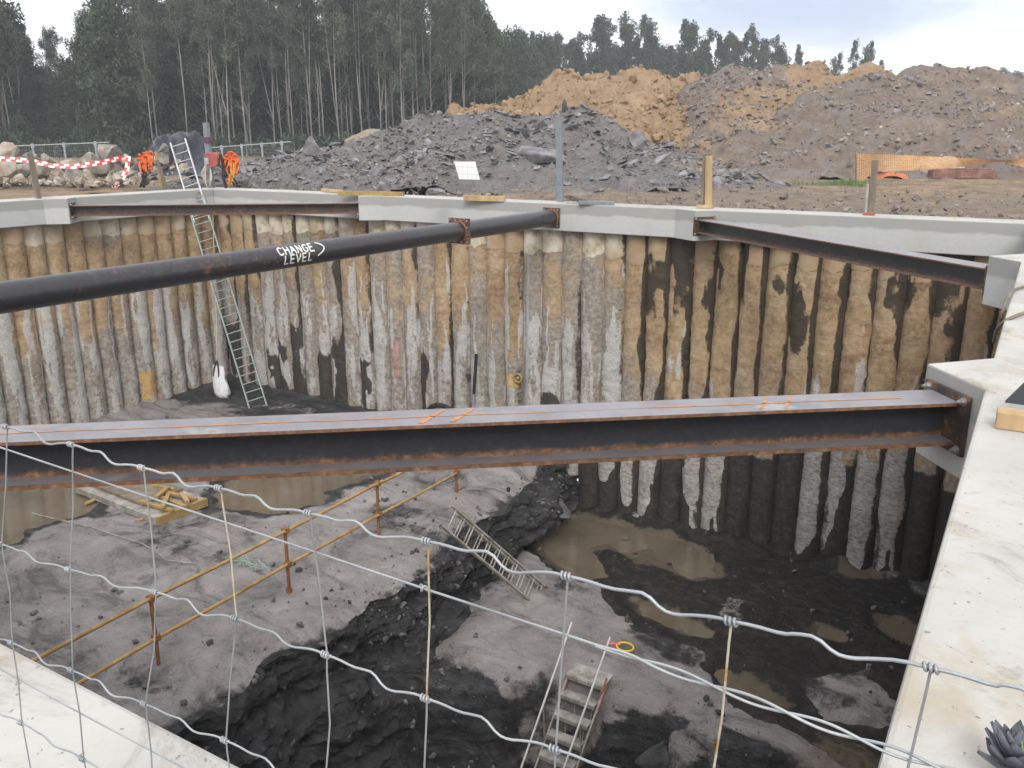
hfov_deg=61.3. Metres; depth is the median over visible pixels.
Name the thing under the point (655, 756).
boulder
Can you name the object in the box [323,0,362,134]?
tree
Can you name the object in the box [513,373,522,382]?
anchor plate
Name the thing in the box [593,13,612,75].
tree
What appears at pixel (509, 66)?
tree
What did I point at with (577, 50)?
tree
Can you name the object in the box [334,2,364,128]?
tree
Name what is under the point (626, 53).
tree
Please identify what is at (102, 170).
boulder
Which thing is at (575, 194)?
boulder
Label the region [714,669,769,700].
puddle water
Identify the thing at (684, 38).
tree
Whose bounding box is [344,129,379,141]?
tan heap
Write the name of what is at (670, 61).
tree
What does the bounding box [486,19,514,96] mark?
tree
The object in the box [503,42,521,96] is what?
tree
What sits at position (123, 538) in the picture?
pale cable
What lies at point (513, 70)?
tree
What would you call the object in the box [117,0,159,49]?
tree
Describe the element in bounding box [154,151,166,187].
timber stake
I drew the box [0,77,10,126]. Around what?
tree
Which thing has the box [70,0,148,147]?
tree
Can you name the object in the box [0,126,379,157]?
undergrowth
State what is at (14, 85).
tree
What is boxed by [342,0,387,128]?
tree
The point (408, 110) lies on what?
tree
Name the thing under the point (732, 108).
mixed heap
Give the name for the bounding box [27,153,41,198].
timber stake
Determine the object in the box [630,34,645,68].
tree
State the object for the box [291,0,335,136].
tree
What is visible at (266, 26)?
tree
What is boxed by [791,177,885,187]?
grass
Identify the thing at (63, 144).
temporary fence
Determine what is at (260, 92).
tree
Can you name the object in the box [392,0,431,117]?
tree
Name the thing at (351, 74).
tree
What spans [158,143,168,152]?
boulder
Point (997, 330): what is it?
cable
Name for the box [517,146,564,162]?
boulder
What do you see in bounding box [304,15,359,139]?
tree
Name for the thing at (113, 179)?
rubble
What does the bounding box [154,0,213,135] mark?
tree
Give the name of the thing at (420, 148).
slate heap
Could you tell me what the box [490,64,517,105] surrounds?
tree
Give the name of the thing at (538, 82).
tree
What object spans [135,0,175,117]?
tree
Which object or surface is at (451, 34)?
tree
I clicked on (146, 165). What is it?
safety harness
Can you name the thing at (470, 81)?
tree
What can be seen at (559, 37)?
tree
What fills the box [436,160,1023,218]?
fence
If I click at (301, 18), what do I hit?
tree
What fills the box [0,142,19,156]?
boulder
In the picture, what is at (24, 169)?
boulder
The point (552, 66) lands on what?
tree
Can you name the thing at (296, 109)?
tree
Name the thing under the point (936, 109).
brown heap
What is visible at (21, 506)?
puddle water
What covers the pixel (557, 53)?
tree
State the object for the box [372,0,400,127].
tree
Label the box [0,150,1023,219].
ground
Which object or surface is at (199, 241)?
ladder
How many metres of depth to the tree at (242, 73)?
80.56 m
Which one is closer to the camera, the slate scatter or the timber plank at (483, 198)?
the timber plank at (483, 198)
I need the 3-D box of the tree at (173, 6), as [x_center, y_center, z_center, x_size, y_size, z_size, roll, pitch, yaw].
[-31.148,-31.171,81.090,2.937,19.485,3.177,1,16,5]
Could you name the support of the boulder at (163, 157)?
on the tarp mound
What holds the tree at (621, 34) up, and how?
on the ground at (820, 193)
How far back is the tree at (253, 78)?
88.90 m
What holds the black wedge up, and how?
on the timber block
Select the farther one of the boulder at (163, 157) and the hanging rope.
the boulder at (163, 157)
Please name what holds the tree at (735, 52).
on the ground at (820, 193)
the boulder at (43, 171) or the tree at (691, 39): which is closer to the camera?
the boulder at (43, 171)
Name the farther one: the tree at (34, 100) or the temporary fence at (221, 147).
the tree at (34, 100)
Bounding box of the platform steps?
[520,622,613,767]
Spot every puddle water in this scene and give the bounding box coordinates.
[0,488,99,544]
[211,473,370,513]
[543,517,719,578]
[639,606,714,637]
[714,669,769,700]
[817,626,848,641]
[879,619,916,644]
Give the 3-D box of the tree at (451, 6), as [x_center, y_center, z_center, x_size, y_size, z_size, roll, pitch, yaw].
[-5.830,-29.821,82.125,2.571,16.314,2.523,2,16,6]
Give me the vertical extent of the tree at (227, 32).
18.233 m
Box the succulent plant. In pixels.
[977,719,1023,767]
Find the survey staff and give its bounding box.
[472,354,477,406]
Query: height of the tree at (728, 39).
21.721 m
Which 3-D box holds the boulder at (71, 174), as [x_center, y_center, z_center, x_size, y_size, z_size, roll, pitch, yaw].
[-15.770,-7.573,31.684,0.874,0.715,0.844,10,18,31]
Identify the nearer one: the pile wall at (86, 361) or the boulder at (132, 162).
the pile wall at (86, 361)
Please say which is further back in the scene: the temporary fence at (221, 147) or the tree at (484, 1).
the tree at (484, 1)
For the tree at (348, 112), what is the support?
on the ground at (820, 193)
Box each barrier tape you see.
[0,155,126,168]
[115,156,130,188]
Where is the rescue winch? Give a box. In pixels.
[201,152,226,187]
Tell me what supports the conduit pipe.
attached to the pile wall at (628, 318)
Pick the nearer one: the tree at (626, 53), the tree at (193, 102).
the tree at (193, 102)
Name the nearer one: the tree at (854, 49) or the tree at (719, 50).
the tree at (719, 50)
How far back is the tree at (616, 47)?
184.31 m
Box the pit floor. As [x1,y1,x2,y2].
[0,373,929,767]
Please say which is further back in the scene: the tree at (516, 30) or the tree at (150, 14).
the tree at (516, 30)
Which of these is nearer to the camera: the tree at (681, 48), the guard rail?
the guard rail
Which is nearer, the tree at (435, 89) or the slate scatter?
the slate scatter
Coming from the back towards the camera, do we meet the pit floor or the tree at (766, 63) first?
the tree at (766, 63)
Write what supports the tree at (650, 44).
on the ground at (820, 193)
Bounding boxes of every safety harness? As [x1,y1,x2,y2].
[137,150,153,187]
[223,151,239,187]
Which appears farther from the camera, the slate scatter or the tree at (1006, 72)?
the tree at (1006, 72)
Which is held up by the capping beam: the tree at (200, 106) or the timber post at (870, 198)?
the timber post at (870, 198)
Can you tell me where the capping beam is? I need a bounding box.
[0,187,1023,767]
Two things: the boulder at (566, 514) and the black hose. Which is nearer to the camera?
the boulder at (566, 514)
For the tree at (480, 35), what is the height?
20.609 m
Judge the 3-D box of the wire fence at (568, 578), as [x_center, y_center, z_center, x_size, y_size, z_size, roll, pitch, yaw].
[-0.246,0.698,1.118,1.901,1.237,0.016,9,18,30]
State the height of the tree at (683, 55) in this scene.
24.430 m
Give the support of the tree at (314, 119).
on the ground at (820, 193)
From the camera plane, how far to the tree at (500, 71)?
90.83 m
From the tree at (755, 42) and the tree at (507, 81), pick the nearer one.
the tree at (507, 81)
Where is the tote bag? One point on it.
(221, 386)
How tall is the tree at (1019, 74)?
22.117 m
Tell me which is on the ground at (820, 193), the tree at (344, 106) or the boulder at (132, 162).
the tree at (344, 106)
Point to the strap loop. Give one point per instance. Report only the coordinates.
(623, 642)
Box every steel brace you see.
[0,379,971,490]
[69,201,358,218]
[693,216,987,294]
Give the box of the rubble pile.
[915,156,964,172]
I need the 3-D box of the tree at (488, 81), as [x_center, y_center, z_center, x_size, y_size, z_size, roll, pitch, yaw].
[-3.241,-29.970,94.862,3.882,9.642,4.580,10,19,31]
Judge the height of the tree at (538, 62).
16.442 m
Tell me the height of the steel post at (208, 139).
2.112 m
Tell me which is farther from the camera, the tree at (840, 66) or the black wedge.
the tree at (840, 66)
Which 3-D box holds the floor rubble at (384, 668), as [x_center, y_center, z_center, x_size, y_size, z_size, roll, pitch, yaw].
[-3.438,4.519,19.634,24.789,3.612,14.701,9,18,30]
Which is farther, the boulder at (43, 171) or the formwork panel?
the boulder at (43, 171)
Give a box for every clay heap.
[443,64,703,150]
[835,61,894,80]
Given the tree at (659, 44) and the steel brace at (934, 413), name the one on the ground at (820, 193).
the tree at (659, 44)
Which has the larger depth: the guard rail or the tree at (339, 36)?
the tree at (339, 36)
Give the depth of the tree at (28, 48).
88.90 m
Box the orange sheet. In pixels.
[867,170,910,179]
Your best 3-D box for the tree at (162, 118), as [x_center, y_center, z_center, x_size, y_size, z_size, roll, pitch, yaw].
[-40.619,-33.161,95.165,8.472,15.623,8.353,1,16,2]
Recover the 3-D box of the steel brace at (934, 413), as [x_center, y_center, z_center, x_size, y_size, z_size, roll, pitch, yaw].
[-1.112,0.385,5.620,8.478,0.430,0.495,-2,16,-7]
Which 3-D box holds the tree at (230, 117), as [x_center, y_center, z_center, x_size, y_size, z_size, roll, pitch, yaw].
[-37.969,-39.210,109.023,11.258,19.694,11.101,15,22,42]
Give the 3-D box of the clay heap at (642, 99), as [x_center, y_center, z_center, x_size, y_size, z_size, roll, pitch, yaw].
[4.689,-16.307,53.405,23.400,6.599,23.543,0,16,0]
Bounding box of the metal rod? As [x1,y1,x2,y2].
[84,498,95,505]
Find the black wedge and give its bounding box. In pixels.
[1005,383,1023,404]
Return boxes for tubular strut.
[0,207,559,313]
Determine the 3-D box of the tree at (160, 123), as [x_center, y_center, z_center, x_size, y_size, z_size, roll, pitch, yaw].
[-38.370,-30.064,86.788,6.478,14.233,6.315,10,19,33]
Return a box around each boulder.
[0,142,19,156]
[0,161,17,183]
[15,163,30,177]
[21,153,38,159]
[35,161,50,178]
[40,153,58,169]
[45,171,63,179]
[59,159,82,171]
[65,168,84,186]
[79,152,98,162]
[84,169,105,186]
[87,160,110,176]
[96,144,122,159]
[99,159,124,172]
[116,169,134,186]
[121,153,135,166]
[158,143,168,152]
[158,152,168,164]
[302,136,319,155]
[368,165,385,175]
[427,188,445,194]
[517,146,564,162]
[558,498,570,518]
[563,188,591,201]
[629,131,647,148]
[634,741,669,767]
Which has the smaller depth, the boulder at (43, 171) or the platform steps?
the platform steps
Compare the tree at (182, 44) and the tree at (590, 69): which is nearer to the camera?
the tree at (182, 44)
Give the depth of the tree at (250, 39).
83.80 m
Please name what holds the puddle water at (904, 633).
on the pit floor
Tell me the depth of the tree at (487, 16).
102.55 m
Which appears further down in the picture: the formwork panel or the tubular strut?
the formwork panel
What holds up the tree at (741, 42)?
on the ground at (820, 193)
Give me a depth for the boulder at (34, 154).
33.46 m
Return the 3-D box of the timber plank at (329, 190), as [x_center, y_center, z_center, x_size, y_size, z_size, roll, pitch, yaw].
[-5.547,-5.954,26.606,0.120,0.090,1.131,-13,21,-39]
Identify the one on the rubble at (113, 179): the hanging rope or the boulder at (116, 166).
the boulder at (116, 166)
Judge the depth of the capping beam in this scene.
3.68 m
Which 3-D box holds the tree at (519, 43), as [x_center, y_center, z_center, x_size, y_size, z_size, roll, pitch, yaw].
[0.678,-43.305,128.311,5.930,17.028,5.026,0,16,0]
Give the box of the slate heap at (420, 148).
[115,99,857,193]
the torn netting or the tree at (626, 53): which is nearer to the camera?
the torn netting
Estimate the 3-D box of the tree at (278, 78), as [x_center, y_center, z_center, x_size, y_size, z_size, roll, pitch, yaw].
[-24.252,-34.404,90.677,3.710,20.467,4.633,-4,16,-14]
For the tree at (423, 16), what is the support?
on the ground at (820, 193)
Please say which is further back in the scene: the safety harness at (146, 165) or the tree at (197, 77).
the tree at (197, 77)
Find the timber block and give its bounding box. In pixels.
[995,406,1023,431]
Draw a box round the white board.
[454,162,479,179]
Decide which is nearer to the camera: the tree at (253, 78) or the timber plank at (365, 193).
the timber plank at (365, 193)
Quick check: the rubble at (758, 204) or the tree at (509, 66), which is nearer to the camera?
the rubble at (758, 204)
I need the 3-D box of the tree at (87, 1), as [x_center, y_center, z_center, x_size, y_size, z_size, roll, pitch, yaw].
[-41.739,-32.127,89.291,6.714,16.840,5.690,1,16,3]
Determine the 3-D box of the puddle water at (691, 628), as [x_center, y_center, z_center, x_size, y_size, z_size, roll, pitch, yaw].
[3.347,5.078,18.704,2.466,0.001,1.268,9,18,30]
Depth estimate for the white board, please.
24.48 m
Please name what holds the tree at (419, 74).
on the ground at (820, 193)
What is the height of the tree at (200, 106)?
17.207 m
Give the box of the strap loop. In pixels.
[608,641,634,651]
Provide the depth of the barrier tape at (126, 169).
30.28 m
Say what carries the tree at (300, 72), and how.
on the ground at (820, 193)
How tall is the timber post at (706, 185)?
1.222 m
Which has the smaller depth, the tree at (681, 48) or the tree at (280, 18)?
the tree at (280, 18)
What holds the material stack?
on the ground at (820, 193)
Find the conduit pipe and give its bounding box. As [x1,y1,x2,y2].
[525,254,529,404]
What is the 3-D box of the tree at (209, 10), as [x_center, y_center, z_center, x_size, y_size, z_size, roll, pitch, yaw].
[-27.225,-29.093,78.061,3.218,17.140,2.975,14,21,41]
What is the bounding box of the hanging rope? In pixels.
[211,188,217,360]
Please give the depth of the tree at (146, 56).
79.12 m
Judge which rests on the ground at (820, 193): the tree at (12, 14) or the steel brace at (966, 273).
the tree at (12, 14)
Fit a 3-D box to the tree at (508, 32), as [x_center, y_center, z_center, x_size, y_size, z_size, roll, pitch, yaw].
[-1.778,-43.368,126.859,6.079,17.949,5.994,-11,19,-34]
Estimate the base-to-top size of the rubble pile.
0.861 m
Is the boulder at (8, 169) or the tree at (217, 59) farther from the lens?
the tree at (217, 59)
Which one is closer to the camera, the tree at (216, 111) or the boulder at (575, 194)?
the boulder at (575, 194)
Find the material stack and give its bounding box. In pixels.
[927,168,995,178]
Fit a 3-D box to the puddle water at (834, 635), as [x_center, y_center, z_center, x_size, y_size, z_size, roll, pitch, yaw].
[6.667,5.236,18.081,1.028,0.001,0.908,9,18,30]
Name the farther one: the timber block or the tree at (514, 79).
the tree at (514, 79)
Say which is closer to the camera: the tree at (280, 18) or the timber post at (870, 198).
the timber post at (870, 198)
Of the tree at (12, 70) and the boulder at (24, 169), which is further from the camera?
the tree at (12, 70)
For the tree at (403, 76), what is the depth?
86.27 m
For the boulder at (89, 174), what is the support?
on the ground at (820, 193)
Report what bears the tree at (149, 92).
on the ground at (820, 193)
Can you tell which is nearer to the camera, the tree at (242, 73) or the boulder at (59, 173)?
the boulder at (59, 173)
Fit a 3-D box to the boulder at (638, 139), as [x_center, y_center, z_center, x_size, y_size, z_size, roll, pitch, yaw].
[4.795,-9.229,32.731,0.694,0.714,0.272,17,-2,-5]
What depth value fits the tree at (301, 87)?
87.18 m
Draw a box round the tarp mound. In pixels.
[131,131,221,175]
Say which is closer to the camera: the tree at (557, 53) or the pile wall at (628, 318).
the pile wall at (628, 318)
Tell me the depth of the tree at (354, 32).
80.87 m
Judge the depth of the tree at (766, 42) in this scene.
175.45 m
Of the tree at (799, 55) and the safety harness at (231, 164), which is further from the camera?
the tree at (799, 55)
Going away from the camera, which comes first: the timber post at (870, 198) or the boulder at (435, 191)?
the timber post at (870, 198)
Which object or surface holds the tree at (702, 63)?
on the ground at (820, 193)
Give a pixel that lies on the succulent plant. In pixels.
(1005, 745)
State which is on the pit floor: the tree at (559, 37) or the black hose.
the black hose
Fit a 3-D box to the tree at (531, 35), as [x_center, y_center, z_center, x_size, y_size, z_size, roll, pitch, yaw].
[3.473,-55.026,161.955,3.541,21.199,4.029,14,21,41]
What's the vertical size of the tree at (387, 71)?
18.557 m
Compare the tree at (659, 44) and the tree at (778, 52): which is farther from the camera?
the tree at (659, 44)
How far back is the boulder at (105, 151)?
33.12 m
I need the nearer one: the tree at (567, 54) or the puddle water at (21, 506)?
the puddle water at (21, 506)
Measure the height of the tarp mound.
2.056 m
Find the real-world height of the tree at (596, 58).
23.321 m
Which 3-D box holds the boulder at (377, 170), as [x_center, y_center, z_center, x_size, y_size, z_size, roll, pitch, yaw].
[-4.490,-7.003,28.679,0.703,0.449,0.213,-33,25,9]
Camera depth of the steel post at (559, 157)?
22.44 m
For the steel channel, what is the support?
on the capping beam
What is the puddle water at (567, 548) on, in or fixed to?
on the pit floor
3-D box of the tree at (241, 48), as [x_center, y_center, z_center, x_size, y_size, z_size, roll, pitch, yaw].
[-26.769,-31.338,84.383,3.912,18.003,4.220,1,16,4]
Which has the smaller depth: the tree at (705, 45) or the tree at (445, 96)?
the tree at (445, 96)
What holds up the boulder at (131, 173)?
on the ground at (820, 193)
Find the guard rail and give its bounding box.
[31,469,459,684]
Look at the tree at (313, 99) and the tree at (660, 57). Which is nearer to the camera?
the tree at (313, 99)
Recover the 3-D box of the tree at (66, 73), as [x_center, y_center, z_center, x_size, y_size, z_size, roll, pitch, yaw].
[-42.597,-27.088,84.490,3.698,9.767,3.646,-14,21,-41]
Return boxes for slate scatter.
[138,172,446,194]
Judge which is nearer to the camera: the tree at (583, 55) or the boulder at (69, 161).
the boulder at (69, 161)
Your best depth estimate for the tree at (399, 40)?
76.40 m
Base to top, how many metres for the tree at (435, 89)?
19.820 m
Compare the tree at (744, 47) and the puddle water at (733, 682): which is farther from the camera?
the tree at (744, 47)
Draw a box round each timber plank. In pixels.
[321,188,342,192]
[338,191,403,195]
[463,195,505,201]
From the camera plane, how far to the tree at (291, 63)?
82.67 m
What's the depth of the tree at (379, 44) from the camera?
80.23 m
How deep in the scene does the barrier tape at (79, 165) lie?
30.03 m
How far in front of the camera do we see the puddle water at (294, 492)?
21.30 m
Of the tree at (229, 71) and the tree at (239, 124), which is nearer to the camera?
the tree at (229, 71)
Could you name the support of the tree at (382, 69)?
on the ground at (820, 193)
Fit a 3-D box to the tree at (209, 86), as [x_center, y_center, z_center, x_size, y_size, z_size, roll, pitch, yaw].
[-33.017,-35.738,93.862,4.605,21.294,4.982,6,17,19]
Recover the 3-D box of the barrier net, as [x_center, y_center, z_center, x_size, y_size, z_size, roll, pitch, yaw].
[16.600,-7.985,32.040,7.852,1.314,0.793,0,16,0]
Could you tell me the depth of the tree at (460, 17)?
81.75 m
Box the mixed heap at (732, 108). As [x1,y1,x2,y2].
[676,59,842,164]
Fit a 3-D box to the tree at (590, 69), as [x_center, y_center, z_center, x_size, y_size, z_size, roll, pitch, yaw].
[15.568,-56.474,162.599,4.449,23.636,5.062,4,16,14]
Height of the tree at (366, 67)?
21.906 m
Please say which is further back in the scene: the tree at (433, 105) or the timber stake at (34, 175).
the tree at (433, 105)
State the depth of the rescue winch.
28.76 m
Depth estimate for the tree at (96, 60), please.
82.59 m
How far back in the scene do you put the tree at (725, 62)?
170.15 m
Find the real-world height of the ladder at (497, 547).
2.683 m
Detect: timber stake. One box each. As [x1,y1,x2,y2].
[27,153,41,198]
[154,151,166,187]
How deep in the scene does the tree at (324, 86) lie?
110.72 m
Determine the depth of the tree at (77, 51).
82.55 m
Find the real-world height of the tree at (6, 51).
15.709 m
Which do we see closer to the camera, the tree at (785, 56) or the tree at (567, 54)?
the tree at (567, 54)
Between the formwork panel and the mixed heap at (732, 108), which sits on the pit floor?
the formwork panel
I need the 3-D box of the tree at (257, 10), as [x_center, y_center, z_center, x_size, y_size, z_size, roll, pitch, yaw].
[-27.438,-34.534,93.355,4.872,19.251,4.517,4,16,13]
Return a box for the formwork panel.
[75,483,207,524]
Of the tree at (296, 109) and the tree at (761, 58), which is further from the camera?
the tree at (761, 58)
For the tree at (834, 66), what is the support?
on the ground at (820, 193)
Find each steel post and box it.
[203,123,214,187]
[555,120,563,201]
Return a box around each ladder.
[170,138,267,407]
[441,505,548,600]
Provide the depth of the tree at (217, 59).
82.89 m
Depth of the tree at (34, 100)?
87.20 m
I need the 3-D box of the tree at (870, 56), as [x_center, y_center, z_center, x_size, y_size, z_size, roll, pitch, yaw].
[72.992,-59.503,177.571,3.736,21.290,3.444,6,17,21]
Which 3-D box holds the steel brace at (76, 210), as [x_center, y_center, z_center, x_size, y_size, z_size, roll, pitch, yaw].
[-8.419,-5.021,24.820,7.980,0.420,0.520,-2,16,-7]
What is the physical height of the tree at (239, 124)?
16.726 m
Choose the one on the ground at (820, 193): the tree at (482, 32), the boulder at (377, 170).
the tree at (482, 32)
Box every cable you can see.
[32,513,201,571]
[992,286,1023,342]
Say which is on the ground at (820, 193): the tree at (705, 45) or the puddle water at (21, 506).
the tree at (705, 45)
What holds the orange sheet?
on the ground at (820, 193)
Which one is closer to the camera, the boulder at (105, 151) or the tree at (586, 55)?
the boulder at (105, 151)
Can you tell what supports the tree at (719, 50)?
on the ground at (820, 193)
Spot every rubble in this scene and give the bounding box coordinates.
[0,169,149,188]
[6,384,920,767]
[129,178,1023,219]
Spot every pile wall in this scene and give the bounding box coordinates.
[0,215,228,425]
[214,214,1006,581]
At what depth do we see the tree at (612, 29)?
165.98 m
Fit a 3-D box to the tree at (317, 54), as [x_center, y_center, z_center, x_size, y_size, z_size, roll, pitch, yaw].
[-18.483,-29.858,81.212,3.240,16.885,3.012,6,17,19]
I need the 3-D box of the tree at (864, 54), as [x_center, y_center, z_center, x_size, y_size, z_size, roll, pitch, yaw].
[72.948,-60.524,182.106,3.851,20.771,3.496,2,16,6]
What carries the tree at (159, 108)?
on the ground at (820, 193)
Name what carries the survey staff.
attached to the pile wall at (628, 318)
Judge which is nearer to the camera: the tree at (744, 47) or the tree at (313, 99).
the tree at (313, 99)
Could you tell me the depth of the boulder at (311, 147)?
32.24 m
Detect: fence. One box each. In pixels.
[0,424,1023,767]
[16,141,109,160]
[212,141,290,160]
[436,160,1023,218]
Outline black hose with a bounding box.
[427,403,450,408]
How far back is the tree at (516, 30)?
132.64 m
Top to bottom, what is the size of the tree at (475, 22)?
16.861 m
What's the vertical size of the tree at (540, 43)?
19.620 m
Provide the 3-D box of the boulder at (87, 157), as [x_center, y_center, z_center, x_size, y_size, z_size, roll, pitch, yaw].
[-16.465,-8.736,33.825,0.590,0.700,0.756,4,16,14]
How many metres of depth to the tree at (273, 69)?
84.44 m
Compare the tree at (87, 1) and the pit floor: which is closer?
the pit floor
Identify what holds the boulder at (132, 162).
on the boulder at (116, 166)
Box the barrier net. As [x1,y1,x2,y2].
[855,150,1023,180]
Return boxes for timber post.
[696,156,713,208]
[863,160,878,214]
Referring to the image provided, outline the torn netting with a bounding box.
[225,552,269,570]
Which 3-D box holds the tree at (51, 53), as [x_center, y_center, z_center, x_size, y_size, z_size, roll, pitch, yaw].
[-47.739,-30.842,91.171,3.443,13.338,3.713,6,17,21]
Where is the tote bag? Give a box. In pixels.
[212,360,230,397]
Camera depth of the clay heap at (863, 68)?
57.70 m
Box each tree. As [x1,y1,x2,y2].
[0,0,45,153]
[0,6,37,150]
[0,9,27,152]
[0,26,12,142]
[0,75,20,130]
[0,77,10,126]
[6,39,45,137]
[20,74,50,141]
[33,25,57,139]
[39,26,65,78]
[54,54,90,141]
[64,34,96,140]
[65,3,92,109]
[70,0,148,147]
[76,16,126,147]
[81,0,116,116]
[105,11,170,154]
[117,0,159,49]
[119,14,168,139]
[120,4,161,130]
[127,0,158,141]
[127,0,164,136]
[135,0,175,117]
[145,21,173,130]
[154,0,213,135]
[156,44,233,131]
[158,0,188,111]
[158,27,211,132]
[162,0,192,131]
[170,2,242,142]
[180,0,212,122]
[187,0,223,151]
[189,0,213,134]
[190,3,236,133]
[193,0,230,155]
[193,0,245,156]
[210,5,244,143]
[215,20,279,152]
[215,28,239,128]
[218,0,261,155]
[218,0,268,151]
[219,0,261,155]
[221,0,263,154]
[232,30,303,148]
[239,1,268,124]
[245,0,284,140]
[257,0,295,151]
[263,1,299,130]
[264,59,318,132]
[266,0,299,136]
[267,19,316,150]
[268,0,303,151]
[278,6,327,133]
[284,0,323,136]
[285,4,308,146]
[288,0,319,135]
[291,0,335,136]
[295,0,327,135]
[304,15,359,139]
[315,0,357,136]
[315,0,360,136]
[319,49,347,137]
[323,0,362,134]
[328,9,398,132]
[332,0,360,136]
[332,77,383,120]
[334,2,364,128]
[339,0,375,131]
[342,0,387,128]
[347,19,399,131]
[356,0,376,116]
[357,0,392,128]
[363,0,397,128]
[363,3,398,128]
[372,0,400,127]
[374,43,423,129]
[379,0,421,121]
[383,0,416,121]
[391,32,437,118]
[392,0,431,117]
[394,0,428,113]
[405,0,449,113]
[417,0,444,109]
[418,34,444,109]
[421,46,477,113]
[422,37,447,111]
[431,0,485,78]
[432,0,463,113]
[435,0,465,102]
[436,0,462,104]
[443,0,489,110]
[449,0,479,107]
[458,0,496,103]
[465,45,486,101]
[468,66,497,108]
[475,5,506,69]
[480,0,503,63]
[484,19,507,105]
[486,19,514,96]
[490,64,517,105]
[497,26,511,72]
[498,24,520,94]
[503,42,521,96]
[506,43,523,94]
[508,29,545,90]
[508,31,530,94]
[509,23,534,92]
[528,45,551,83]
[529,28,551,80]
[529,30,534,41]
[530,32,561,75]
[547,39,563,69]
[551,30,566,69]
[561,44,576,70]
[567,31,588,76]
[577,45,586,65]
[584,17,602,74]
[584,51,589,65]
[586,14,610,73]
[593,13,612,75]
[604,22,617,75]
[610,24,632,75]
[610,42,621,75]
[616,11,638,70]
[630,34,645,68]
[635,14,653,69]
[642,18,659,70]
[646,35,667,69]
[656,43,665,74]
[661,43,677,77]
[670,18,689,77]
[670,44,685,72]
[678,19,699,73]
[681,25,704,76]
[693,48,709,76]
[697,27,718,74]
[710,34,727,73]
[720,30,740,66]
[721,32,732,63]
[727,36,741,65]
[737,29,752,68]
[737,38,744,66]
[744,23,763,70]
[754,38,772,67]
[757,43,768,69]
[761,53,768,68]
[769,34,786,64]
[780,50,791,64]
[794,44,803,64]
[829,56,839,75]
[836,51,843,74]
[847,38,859,71]
[859,44,868,64]
[864,40,875,62]
[999,67,1010,74]
[1013,70,1023,76]
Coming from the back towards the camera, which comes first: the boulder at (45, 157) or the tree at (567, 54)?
the tree at (567, 54)
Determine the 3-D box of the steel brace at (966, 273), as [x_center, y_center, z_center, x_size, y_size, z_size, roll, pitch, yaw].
[5.762,-2.590,16.279,0.580,0.430,8.345,-5,17,-17]
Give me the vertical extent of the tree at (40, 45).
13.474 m
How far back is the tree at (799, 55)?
178.46 m
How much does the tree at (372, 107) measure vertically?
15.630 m
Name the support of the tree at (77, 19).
on the ground at (820, 193)
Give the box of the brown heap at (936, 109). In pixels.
[723,62,1023,179]
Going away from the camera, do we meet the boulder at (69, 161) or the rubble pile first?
the boulder at (69, 161)
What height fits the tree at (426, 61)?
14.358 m
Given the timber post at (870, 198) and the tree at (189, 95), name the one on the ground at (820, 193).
the tree at (189, 95)
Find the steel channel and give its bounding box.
[578,201,614,204]
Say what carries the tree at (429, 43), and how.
on the ground at (820, 193)
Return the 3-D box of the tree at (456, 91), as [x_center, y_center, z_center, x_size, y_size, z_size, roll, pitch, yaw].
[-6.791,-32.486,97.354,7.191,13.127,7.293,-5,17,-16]
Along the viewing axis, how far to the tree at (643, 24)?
163.70 m
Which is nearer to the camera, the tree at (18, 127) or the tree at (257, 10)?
the tree at (18, 127)
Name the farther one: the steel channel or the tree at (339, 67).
the tree at (339, 67)

